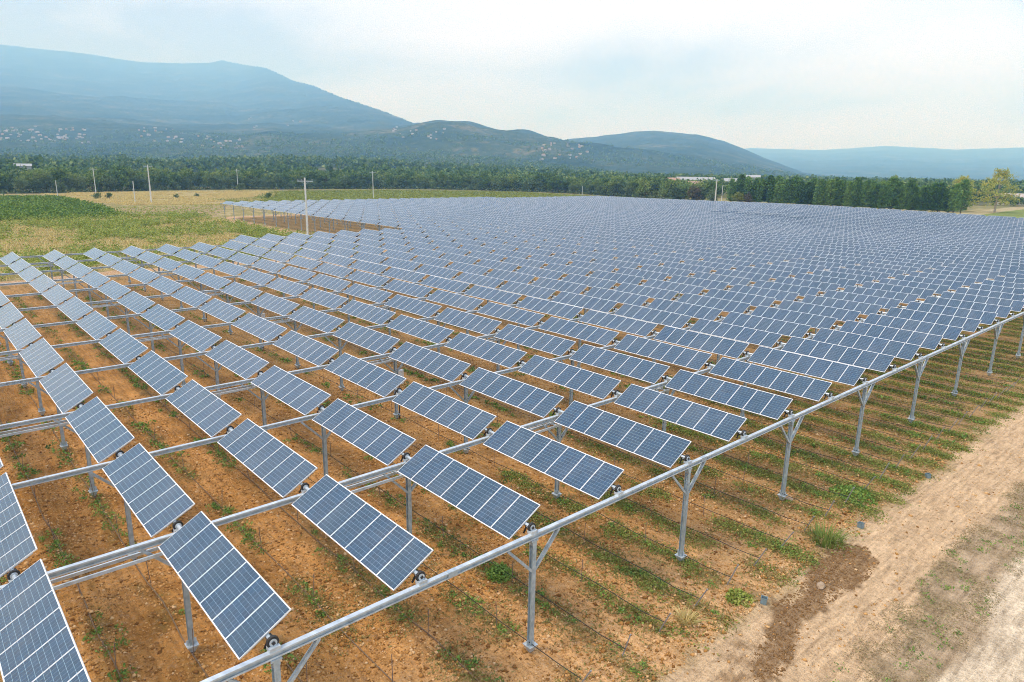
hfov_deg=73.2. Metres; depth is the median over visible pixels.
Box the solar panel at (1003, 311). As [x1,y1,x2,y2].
[920,296,1014,317]
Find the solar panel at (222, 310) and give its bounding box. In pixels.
[198,298,244,322]
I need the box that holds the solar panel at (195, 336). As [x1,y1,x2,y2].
[169,320,221,351]
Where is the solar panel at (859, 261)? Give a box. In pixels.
[819,254,870,264]
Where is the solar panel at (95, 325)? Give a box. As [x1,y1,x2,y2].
[76,311,117,339]
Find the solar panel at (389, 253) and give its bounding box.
[381,249,416,260]
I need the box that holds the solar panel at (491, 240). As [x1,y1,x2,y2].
[475,237,506,243]
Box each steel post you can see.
[0,328,35,387]
[4,333,12,365]
[10,354,44,415]
[29,375,78,450]
[38,257,54,287]
[49,264,64,288]
[53,409,109,496]
[61,271,77,297]
[75,280,92,312]
[88,457,153,559]
[91,290,111,332]
[110,302,130,334]
[117,253,131,283]
[131,258,146,291]
[133,317,155,351]
[140,527,217,652]
[148,265,164,299]
[161,334,185,386]
[167,273,184,308]
[189,281,206,321]
[196,356,221,398]
[214,292,233,334]
[227,639,320,681]
[241,384,269,431]
[244,304,264,348]
[281,318,301,368]
[300,422,330,475]
[324,336,347,390]
[337,293,354,321]
[378,306,396,351]
[379,358,403,418]
[383,474,416,533]
[426,320,445,352]
[449,386,474,452]
[486,338,506,371]
[507,528,559,652]
[542,424,568,498]
[560,360,580,405]
[577,322,587,367]
[655,387,675,431]
[672,461,705,560]
[740,360,754,417]
[777,416,803,500]
[852,383,874,455]
[907,358,928,422]
[951,339,969,396]
[987,324,1003,375]
[1015,315,1023,358]
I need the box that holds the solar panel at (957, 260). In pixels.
[911,253,963,263]
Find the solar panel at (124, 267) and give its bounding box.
[111,260,138,273]
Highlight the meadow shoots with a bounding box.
[0,209,357,279]
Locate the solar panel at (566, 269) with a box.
[543,263,591,275]
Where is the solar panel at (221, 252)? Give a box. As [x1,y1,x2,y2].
[208,247,235,257]
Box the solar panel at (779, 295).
[728,284,800,301]
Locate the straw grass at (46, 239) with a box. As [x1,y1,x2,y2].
[0,214,357,280]
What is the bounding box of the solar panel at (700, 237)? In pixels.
[680,234,713,240]
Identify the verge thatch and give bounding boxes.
[822,482,1023,681]
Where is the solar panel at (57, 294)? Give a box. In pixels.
[42,284,72,304]
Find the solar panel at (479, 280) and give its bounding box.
[454,272,503,287]
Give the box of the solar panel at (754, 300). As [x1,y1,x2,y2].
[704,288,776,306]
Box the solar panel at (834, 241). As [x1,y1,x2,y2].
[806,237,843,243]
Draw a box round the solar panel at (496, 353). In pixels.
[444,332,526,367]
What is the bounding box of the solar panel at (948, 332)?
[861,313,965,340]
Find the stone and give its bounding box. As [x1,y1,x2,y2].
[816,581,825,589]
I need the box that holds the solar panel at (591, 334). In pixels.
[538,316,618,345]
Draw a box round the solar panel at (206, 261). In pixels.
[192,255,221,267]
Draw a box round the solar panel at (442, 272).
[415,264,458,278]
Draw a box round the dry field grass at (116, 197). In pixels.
[41,190,276,204]
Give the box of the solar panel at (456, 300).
[426,289,483,310]
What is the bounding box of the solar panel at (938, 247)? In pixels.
[902,243,946,250]
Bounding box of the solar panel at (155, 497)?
[102,443,194,537]
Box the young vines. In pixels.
[109,204,228,215]
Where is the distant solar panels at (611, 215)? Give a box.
[0,196,1023,305]
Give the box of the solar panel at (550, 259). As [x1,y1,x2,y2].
[529,254,570,265]
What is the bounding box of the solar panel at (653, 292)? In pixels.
[615,282,678,299]
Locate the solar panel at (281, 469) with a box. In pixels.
[217,418,316,497]
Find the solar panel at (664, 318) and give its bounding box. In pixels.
[614,303,691,328]
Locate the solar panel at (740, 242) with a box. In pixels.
[716,238,752,245]
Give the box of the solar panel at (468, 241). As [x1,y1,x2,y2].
[454,238,484,245]
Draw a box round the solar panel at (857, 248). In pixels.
[824,243,866,250]
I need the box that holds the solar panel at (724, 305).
[677,293,751,313]
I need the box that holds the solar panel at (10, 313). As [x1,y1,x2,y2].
[0,302,23,328]
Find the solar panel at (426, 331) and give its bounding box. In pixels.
[386,314,453,343]
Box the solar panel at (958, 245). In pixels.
[921,241,963,247]
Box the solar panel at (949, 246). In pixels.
[912,242,955,248]
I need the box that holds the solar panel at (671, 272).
[639,264,691,276]
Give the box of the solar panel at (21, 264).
[8,258,30,272]
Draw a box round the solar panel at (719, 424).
[614,384,747,441]
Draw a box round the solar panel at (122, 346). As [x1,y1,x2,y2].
[99,328,147,363]
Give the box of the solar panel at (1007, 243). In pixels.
[991,242,1023,245]
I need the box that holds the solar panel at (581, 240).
[564,237,597,243]
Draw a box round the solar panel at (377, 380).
[324,353,405,396]
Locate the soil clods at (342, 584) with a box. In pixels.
[0,326,1020,681]
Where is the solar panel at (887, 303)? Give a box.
[820,290,902,308]
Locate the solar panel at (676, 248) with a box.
[653,243,691,251]
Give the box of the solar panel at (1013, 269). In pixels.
[958,261,1019,272]
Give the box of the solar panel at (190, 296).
[171,286,210,306]
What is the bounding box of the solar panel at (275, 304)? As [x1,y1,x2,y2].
[251,293,299,315]
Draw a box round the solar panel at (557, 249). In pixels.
[538,245,575,253]
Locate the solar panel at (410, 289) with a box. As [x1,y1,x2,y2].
[383,279,432,297]
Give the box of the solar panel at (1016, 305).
[936,291,1023,311]
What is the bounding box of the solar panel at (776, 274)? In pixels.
[733,266,791,278]
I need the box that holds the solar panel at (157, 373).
[128,350,187,394]
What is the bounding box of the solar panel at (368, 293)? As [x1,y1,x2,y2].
[342,283,392,302]
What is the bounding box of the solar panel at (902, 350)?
[811,328,923,360]
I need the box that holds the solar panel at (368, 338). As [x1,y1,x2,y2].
[333,322,399,353]
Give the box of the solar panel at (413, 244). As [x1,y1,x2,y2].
[406,241,437,249]
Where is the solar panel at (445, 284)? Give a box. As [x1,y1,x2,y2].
[420,275,469,292]
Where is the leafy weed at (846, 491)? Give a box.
[828,484,878,505]
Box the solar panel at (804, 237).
[779,233,813,238]
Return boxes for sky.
[0,0,1023,149]
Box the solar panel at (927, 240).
[896,237,933,241]
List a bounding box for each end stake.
[622,634,631,655]
[659,613,670,631]
[726,564,738,584]
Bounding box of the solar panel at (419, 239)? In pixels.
[404,235,432,243]
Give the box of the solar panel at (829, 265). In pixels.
[786,258,841,269]
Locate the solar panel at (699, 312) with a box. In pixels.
[647,298,722,320]
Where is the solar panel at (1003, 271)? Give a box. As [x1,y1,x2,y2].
[947,263,1010,275]
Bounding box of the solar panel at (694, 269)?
[661,261,713,273]
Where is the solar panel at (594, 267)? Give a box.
[569,260,616,272]
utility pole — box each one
[143,165,151,201]
[297,178,312,234]
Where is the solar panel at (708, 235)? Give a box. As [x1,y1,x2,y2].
[694,233,727,239]
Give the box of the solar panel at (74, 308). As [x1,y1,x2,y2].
[57,296,92,320]
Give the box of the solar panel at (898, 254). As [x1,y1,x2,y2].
[859,248,906,257]
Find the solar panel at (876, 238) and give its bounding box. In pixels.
[847,235,883,239]
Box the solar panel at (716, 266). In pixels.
[681,259,732,270]
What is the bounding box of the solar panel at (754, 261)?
[721,255,769,264]
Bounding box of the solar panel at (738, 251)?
[710,246,752,254]
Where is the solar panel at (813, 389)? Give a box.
[709,357,833,401]
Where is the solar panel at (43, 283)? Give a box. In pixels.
[28,274,56,291]
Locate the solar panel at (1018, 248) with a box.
[977,244,1022,249]
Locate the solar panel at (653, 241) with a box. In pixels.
[633,238,668,244]
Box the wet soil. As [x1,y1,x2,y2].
[747,542,880,681]
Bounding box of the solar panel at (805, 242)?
[782,239,820,245]
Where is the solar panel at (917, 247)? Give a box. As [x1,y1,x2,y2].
[893,244,937,251]
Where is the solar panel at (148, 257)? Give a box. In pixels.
[136,251,162,262]
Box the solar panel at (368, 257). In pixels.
[351,251,386,262]
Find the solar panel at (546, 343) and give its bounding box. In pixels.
[494,324,575,356]
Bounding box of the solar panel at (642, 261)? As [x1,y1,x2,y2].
[615,255,661,265]
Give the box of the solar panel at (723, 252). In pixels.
[691,247,736,256]
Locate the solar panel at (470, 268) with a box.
[447,262,489,274]
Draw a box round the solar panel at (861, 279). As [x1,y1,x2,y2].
[813,270,875,284]
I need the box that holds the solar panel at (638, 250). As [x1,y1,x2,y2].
[615,246,655,255]
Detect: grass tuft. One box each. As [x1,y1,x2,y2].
[670,605,716,626]
[796,512,876,550]
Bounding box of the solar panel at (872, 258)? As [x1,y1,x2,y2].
[833,252,882,262]
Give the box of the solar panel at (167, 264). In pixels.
[152,257,181,270]
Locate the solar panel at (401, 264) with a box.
[381,257,420,270]
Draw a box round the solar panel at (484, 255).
[467,251,504,261]
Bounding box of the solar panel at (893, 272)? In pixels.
[845,264,905,277]
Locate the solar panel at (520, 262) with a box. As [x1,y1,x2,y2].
[503,256,545,268]
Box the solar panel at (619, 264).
[593,258,639,268]
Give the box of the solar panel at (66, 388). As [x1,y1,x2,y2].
[39,363,93,412]
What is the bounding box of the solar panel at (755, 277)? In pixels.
[712,268,772,281]
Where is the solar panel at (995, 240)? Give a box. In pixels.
[961,237,1000,241]
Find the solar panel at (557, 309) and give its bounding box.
[516,296,582,318]
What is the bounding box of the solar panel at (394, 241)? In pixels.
[381,237,409,244]
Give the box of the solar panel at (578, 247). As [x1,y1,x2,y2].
[558,243,596,251]
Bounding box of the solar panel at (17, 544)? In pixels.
[0,472,37,581]
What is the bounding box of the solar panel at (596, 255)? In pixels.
[574,250,615,259]
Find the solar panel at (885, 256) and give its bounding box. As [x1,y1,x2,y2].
[846,250,895,259]
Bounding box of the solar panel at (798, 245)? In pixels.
[768,240,808,247]
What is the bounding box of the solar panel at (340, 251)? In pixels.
[324,246,356,256]
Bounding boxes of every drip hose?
[0,419,122,681]
[11,365,208,677]
[64,347,393,681]
[92,343,479,681]
[144,332,625,648]
[219,341,699,598]
[222,327,729,576]
[233,422,581,678]
[236,320,758,557]
[265,638,301,681]
[278,315,807,524]
[288,331,784,540]
[310,413,663,621]
[473,366,847,496]
[512,367,864,483]
[526,361,882,472]
[530,353,898,462]
[568,354,913,452]
[572,347,922,442]
[582,342,937,434]
[616,336,957,418]
[656,327,986,398]
[684,327,999,393]
[690,459,827,509]
[693,319,1015,382]
[704,365,949,426]
[727,312,1023,366]
[778,341,1005,387]
[807,336,1023,377]
[811,332,1022,371]
[854,385,972,412]
[867,380,981,405]
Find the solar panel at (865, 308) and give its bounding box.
[799,294,883,314]
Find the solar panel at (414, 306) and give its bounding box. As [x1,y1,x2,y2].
[384,294,441,317]
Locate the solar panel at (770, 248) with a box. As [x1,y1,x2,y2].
[741,243,781,251]
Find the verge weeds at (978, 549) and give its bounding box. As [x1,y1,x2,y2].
[753,397,1023,681]
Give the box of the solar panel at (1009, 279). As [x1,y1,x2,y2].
[994,276,1023,283]
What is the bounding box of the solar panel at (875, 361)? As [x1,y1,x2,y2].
[781,336,897,372]
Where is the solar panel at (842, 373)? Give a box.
[747,346,867,385]
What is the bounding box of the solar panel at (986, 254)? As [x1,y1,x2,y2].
[942,248,991,256]
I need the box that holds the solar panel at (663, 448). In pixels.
[554,400,691,467]
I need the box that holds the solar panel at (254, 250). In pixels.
[241,245,268,255]
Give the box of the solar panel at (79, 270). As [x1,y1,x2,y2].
[66,263,92,277]
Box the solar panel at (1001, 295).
[951,287,1023,300]
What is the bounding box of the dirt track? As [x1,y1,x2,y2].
[660,405,1023,681]
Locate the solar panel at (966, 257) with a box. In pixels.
[922,251,973,260]
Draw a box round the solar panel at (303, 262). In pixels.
[287,256,321,268]
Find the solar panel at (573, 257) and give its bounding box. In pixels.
[552,252,593,262]
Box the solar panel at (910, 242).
[877,238,916,243]
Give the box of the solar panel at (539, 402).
[459,367,563,417]
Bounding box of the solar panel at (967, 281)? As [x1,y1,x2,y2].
[908,271,977,286]
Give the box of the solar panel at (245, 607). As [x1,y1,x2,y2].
[158,511,291,659]
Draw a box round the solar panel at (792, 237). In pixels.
[767,234,802,239]
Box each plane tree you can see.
[946,175,981,211]
[975,167,1022,212]
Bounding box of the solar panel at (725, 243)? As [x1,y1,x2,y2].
[702,239,738,246]
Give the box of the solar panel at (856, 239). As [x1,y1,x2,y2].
[828,236,863,240]
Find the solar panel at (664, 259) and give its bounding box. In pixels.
[636,253,682,263]
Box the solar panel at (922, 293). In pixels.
[858,281,936,298]
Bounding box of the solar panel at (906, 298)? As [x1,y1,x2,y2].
[840,286,919,303]
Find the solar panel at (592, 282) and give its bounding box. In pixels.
[561,273,616,288]
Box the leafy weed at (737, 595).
[723,588,755,606]
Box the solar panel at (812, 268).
[772,260,826,272]
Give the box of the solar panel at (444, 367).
[388,342,470,381]
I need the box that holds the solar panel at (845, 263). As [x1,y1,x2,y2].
[805,256,856,266]
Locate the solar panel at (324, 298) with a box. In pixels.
[299,288,348,308]
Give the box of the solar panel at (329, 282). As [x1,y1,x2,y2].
[307,274,350,290]
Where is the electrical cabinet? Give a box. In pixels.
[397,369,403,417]
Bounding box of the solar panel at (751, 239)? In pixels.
[730,237,765,243]
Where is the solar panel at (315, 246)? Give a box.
[301,242,329,250]
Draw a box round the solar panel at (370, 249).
[354,244,384,254]
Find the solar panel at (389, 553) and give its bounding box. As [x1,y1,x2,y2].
[291,474,433,590]
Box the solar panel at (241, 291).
[221,282,262,300]
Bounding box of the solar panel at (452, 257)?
[440,253,478,263]
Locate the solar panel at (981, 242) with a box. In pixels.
[946,239,986,243]
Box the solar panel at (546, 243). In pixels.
[525,239,559,246]
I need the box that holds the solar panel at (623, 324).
[578,310,657,336]
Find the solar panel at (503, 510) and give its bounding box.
[397,445,540,539]
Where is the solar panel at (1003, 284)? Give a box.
[978,280,1023,288]
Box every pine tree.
[726,178,736,201]
[734,178,743,200]
[735,184,743,201]
[736,174,745,185]
[742,180,752,201]
[749,179,760,201]
[754,181,763,201]
[763,174,775,200]
[764,180,776,202]
[772,180,782,202]
[775,177,784,196]
[776,179,790,203]
[784,178,797,203]
[789,175,800,203]
[794,181,807,203]
[802,182,813,204]
[807,178,817,204]
[812,179,826,204]
[819,181,829,204]
[823,178,836,204]
[832,179,845,205]
[840,184,854,206]
[841,180,852,204]
[846,184,861,207]
[850,176,863,206]
[858,183,868,207]
[859,180,874,206]
[869,183,881,207]
[875,180,888,207]
[875,185,888,208]
[882,177,903,208]
[894,185,908,209]
[904,182,914,206]
[904,184,920,210]
[914,187,930,210]
[917,184,926,209]
[926,182,938,208]
[926,183,942,211]
[932,182,948,210]
[941,187,953,211]
[946,183,963,212]
[956,179,974,213]
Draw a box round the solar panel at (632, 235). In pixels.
[617,233,647,239]
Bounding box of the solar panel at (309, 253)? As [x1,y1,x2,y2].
[294,248,326,259]
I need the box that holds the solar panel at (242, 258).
[229,252,258,264]
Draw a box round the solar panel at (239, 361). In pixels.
[205,340,268,379]
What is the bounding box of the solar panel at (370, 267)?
[349,260,388,273]
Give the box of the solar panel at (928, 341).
[837,320,945,349]
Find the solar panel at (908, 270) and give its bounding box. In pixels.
[860,262,918,273]
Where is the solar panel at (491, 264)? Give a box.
[476,259,518,271]
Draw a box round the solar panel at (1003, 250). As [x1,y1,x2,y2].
[960,246,1007,252]
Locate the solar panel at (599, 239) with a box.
[583,235,615,242]
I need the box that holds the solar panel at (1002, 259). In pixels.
[979,256,1023,262]
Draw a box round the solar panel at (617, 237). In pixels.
[600,234,632,240]
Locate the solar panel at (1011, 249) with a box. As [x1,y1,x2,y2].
[969,245,1015,251]
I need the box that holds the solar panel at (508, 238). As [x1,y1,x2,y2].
[495,235,526,242]
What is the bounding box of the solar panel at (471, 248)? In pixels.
[459,244,494,253]
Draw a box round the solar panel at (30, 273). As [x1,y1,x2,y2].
[18,266,42,281]
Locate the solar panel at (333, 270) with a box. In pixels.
[314,263,353,276]
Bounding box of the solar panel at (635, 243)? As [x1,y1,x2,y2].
[616,239,651,246]
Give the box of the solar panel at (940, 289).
[875,278,950,294]
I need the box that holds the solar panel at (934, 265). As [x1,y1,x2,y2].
[887,257,942,268]
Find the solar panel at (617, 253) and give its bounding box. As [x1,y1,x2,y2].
[595,248,636,256]
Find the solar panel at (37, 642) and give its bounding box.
[0,559,90,681]
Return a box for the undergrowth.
[0,183,705,199]
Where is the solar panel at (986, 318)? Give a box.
[902,301,1000,324]
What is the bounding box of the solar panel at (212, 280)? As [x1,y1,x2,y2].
[194,272,230,288]
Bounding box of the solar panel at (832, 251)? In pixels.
[799,246,842,254]
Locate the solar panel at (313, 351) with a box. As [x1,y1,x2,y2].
[273,330,338,365]
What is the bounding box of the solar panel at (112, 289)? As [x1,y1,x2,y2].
[97,280,130,299]
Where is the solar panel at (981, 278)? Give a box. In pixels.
[923,268,989,282]
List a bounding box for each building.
[13,163,31,169]
[676,177,715,180]
[723,178,737,192]
[746,175,760,180]
[997,193,1023,204]
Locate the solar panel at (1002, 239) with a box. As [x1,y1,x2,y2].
[968,236,1004,240]
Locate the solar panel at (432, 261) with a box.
[412,255,450,266]
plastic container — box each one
[760,595,767,604]
[857,521,864,528]
[925,473,931,478]
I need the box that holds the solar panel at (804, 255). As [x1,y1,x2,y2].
[770,249,816,258]
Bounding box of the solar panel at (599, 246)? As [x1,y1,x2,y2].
[580,242,615,249]
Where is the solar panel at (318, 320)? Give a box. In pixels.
[288,306,344,332]
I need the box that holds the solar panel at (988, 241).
[954,238,993,242]
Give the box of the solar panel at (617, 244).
[597,240,633,247]
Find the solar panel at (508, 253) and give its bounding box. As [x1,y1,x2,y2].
[492,249,530,258]
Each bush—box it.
[91,192,101,198]
[235,183,245,190]
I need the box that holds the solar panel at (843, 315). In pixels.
[775,300,862,321]
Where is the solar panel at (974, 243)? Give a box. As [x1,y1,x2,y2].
[938,239,979,244]
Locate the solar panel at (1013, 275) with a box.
[1005,273,1023,278]
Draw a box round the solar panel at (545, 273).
[516,266,564,279]
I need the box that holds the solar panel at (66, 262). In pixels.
[54,256,77,268]
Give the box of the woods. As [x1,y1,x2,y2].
[0,127,1023,205]
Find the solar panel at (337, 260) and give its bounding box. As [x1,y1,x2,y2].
[320,254,355,265]
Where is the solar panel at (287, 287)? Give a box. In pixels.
[266,278,308,295]
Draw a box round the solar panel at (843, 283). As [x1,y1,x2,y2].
[791,273,858,288]
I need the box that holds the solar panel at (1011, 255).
[997,253,1023,257]
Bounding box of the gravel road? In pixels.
[924,552,1023,681]
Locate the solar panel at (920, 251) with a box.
[882,246,927,253]
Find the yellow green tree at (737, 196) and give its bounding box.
[731,192,745,201]
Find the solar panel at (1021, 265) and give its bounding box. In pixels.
[969,258,1023,269]
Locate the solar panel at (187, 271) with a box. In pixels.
[172,264,204,278]
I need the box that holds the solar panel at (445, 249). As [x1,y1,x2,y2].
[435,246,469,254]
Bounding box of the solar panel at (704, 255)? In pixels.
[674,249,719,258]
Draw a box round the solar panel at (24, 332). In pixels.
[3,318,41,349]
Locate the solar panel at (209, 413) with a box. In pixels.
[165,379,241,437]
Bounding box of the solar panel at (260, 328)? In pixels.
[231,313,286,341]
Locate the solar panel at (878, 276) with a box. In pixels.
[826,267,890,280]
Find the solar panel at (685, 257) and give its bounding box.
[655,251,701,260]
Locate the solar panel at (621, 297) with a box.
[585,287,649,305]
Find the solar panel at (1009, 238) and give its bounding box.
[975,235,1013,239]
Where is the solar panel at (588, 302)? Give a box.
[552,291,617,312]
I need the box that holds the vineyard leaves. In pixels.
[0,194,126,221]
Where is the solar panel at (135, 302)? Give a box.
[117,291,154,313]
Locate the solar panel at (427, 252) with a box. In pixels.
[409,248,443,257]
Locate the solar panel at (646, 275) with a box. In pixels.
[615,267,668,280]
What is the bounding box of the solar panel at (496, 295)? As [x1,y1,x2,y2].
[464,285,521,304]
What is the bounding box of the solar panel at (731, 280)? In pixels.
[691,272,751,285]
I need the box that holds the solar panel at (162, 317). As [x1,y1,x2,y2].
[140,304,184,330]
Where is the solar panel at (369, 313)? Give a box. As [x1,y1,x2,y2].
[338,300,395,324]
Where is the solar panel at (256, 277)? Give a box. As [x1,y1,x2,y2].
[238,269,275,284]
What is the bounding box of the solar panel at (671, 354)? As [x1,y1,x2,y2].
[614,334,712,370]
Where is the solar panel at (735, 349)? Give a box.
[654,326,749,358]
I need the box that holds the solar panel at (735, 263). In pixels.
[701,257,751,267]
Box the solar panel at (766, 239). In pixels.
[743,236,778,242]
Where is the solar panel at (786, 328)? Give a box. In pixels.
[721,311,812,337]
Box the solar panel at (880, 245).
[847,241,888,247]
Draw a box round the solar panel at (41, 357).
[19,338,63,376]
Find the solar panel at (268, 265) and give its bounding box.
[252,259,284,271]
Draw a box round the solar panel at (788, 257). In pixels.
[755,251,801,260]
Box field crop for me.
[208,189,635,205]
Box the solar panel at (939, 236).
[920,234,956,238]
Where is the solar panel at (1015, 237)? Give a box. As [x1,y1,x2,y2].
[981,234,1019,238]
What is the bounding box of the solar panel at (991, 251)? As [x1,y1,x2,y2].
[951,247,1000,254]
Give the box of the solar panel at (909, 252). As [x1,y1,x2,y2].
[871,247,917,255]
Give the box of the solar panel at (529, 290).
[499,281,556,299]
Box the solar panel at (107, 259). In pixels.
[96,253,121,265]
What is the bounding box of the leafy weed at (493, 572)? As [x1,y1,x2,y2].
[486,562,514,583]
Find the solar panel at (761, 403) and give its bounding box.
[665,369,794,419]
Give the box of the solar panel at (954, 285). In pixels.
[891,274,964,289]
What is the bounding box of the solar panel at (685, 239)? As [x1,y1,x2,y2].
[665,235,699,242]
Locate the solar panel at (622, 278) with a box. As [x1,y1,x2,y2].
[590,270,643,284]
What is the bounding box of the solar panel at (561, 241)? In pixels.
[545,238,579,244]
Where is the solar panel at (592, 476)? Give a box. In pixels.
[483,421,623,499]
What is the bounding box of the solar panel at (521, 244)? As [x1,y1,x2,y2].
[505,241,538,248]
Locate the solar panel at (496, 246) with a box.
[483,242,517,250]
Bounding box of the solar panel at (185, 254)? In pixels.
[173,249,200,260]
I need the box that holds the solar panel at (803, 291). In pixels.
[751,280,821,296]
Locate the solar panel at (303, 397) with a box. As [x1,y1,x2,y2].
[251,365,330,415]
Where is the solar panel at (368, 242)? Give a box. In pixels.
[356,238,384,246]
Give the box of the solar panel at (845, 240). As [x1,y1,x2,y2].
[817,236,853,242]
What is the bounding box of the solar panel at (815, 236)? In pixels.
[790,233,823,237]
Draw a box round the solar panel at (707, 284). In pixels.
[668,275,729,290]
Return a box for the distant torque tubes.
[0,201,598,307]
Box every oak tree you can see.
[0,171,13,190]
[0,180,9,191]
[3,184,17,192]
[11,171,35,189]
[12,178,31,192]
[20,168,49,181]
[26,179,45,192]
[35,176,52,192]
[38,168,52,189]
[47,166,74,182]
[48,179,67,191]
[63,177,74,190]
[67,172,84,188]
[71,176,87,190]
[82,171,102,191]
[83,167,107,188]
[90,175,107,191]
[104,176,117,190]
[107,165,130,185]
[111,169,129,190]
[122,167,141,180]
[127,180,135,187]
[130,175,144,189]
[140,176,152,190]
[142,167,161,189]
[151,179,165,188]
[152,168,174,186]
[152,172,173,187]
[168,172,182,185]
[169,182,177,189]
[171,171,181,184]
[177,167,194,187]
[178,178,188,189]
[183,178,193,189]
[189,172,202,186]
[198,170,209,187]
[200,175,215,187]
[207,174,222,189]
[208,170,223,183]
[220,176,233,188]
[229,171,245,182]
[229,175,241,188]
[240,169,257,178]
[241,177,251,188]
[248,169,266,188]
[248,176,262,188]
[258,178,269,186]
[267,179,274,187]
[274,177,287,187]
[278,171,291,182]
[286,182,293,188]
[290,170,307,186]
[304,170,317,187]
[307,178,317,186]
[312,170,321,181]
[318,172,332,183]
[327,171,340,185]
[329,177,340,188]
[337,172,349,183]
[337,175,348,188]
[346,178,354,188]
[348,172,359,187]
[352,179,361,187]
[360,180,368,188]
[363,173,374,185]
[370,177,379,188]
[377,178,386,188]
[384,177,392,186]
[386,173,398,184]
[391,181,398,188]
[394,173,407,179]
[396,177,407,188]
[399,172,411,187]
[406,179,414,188]
[414,173,428,182]
[414,181,421,187]
[415,175,425,181]
[429,174,437,188]
[430,179,436,185]
[437,171,449,186]
[438,177,447,186]
[445,178,454,188]
[447,174,461,186]
[454,173,464,187]
[461,182,468,187]
[464,173,475,185]
[473,182,481,189]
[477,171,494,186]
[478,178,488,189]
[490,180,500,190]
[496,180,508,190]
[505,180,512,190]
[506,172,520,189]
[510,180,521,187]
[521,184,529,191]
[524,180,535,191]
[532,172,545,181]
[539,182,547,190]
[543,172,558,189]
[545,175,564,189]
[546,177,556,192]
[561,181,570,192]
[566,177,581,190]
[568,185,577,192]
[574,178,585,187]
[588,184,595,194]
[589,178,601,188]
[599,187,608,195]
[603,175,621,195]
[608,183,623,195]
[615,177,626,185]
[618,186,625,195]
[622,182,633,196]
[623,183,635,196]
[626,176,639,190]
[634,183,646,196]
[635,177,655,196]
[649,189,659,197]
[650,177,664,194]
[650,182,659,194]
[658,179,671,189]
[658,188,669,198]
[663,177,683,190]
[668,185,683,198]
[674,183,689,199]
[682,180,695,198]
[685,190,701,199]
[693,181,708,189]
[695,181,705,188]
[695,187,709,199]
[704,181,725,195]
[706,189,719,200]
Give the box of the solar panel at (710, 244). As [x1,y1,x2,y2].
[686,240,723,247]
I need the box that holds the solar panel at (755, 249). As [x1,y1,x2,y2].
[726,244,767,252]
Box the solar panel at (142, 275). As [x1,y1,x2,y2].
[128,267,158,282]
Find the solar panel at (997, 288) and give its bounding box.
[965,283,1023,294]
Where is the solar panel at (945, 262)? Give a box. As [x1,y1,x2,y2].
[899,255,954,266]
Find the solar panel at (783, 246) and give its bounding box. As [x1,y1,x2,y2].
[755,242,795,249]
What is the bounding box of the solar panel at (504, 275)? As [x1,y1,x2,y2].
[486,269,535,283]
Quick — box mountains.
[0,45,1023,187]
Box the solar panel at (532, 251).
[516,247,553,256]
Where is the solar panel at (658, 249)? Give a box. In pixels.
[633,245,673,253]
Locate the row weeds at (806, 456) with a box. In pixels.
[451,310,1023,655]
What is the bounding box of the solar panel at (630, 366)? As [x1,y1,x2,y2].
[569,344,669,383]
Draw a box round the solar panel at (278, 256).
[262,250,293,261]
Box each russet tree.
[687,184,703,199]
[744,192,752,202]
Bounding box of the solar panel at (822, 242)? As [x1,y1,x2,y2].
[794,238,832,244]
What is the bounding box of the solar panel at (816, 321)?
[750,305,838,329]
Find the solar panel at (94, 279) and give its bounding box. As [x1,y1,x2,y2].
[80,271,109,287]
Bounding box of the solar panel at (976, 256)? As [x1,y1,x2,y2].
[932,250,983,258]
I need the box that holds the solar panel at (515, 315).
[477,302,544,326]
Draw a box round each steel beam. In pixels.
[0,239,455,266]
[0,247,380,275]
[0,250,434,285]
[0,268,542,331]
[0,276,589,360]
[0,289,614,386]
[0,295,704,437]
[0,302,922,590]
[5,260,411,297]
[12,291,842,489]
[18,264,475,310]
[20,240,306,257]
[200,312,1023,681]
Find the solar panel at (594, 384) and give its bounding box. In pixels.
[518,355,620,399]
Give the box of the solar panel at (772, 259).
[738,252,785,262]
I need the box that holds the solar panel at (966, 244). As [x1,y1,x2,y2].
[930,240,971,245]
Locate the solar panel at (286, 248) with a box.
[272,243,300,253]
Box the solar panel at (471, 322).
[434,307,501,334]
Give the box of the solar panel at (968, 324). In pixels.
[882,307,983,332]
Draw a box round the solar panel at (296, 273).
[277,266,315,280]
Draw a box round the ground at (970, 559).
[0,179,1023,681]
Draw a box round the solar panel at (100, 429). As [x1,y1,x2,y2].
[65,397,134,463]
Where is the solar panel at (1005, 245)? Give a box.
[984,243,1023,248]
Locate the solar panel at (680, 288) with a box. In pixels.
[642,279,704,294]
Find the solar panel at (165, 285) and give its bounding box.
[148,276,182,293]
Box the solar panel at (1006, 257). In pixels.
[988,255,1023,259]
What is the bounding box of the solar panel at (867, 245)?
[836,242,877,248]
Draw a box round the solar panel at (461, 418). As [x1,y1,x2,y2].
[392,382,496,439]
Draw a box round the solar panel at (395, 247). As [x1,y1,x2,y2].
[381,243,412,251]
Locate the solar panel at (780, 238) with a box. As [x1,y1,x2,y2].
[755,235,790,240]
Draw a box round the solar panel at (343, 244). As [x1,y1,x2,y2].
[329,240,357,248]
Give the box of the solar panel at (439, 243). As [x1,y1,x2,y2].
[431,240,461,247]
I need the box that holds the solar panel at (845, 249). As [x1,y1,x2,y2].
[811,244,854,252]
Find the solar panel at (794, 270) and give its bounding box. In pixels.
[752,263,809,275]
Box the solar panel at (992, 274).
[936,266,1000,278]
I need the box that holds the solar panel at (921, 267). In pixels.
[874,259,931,271]
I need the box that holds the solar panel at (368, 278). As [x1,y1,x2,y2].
[346,270,390,286]
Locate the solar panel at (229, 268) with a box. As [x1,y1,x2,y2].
[213,261,246,275]
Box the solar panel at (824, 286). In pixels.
[772,276,841,291]

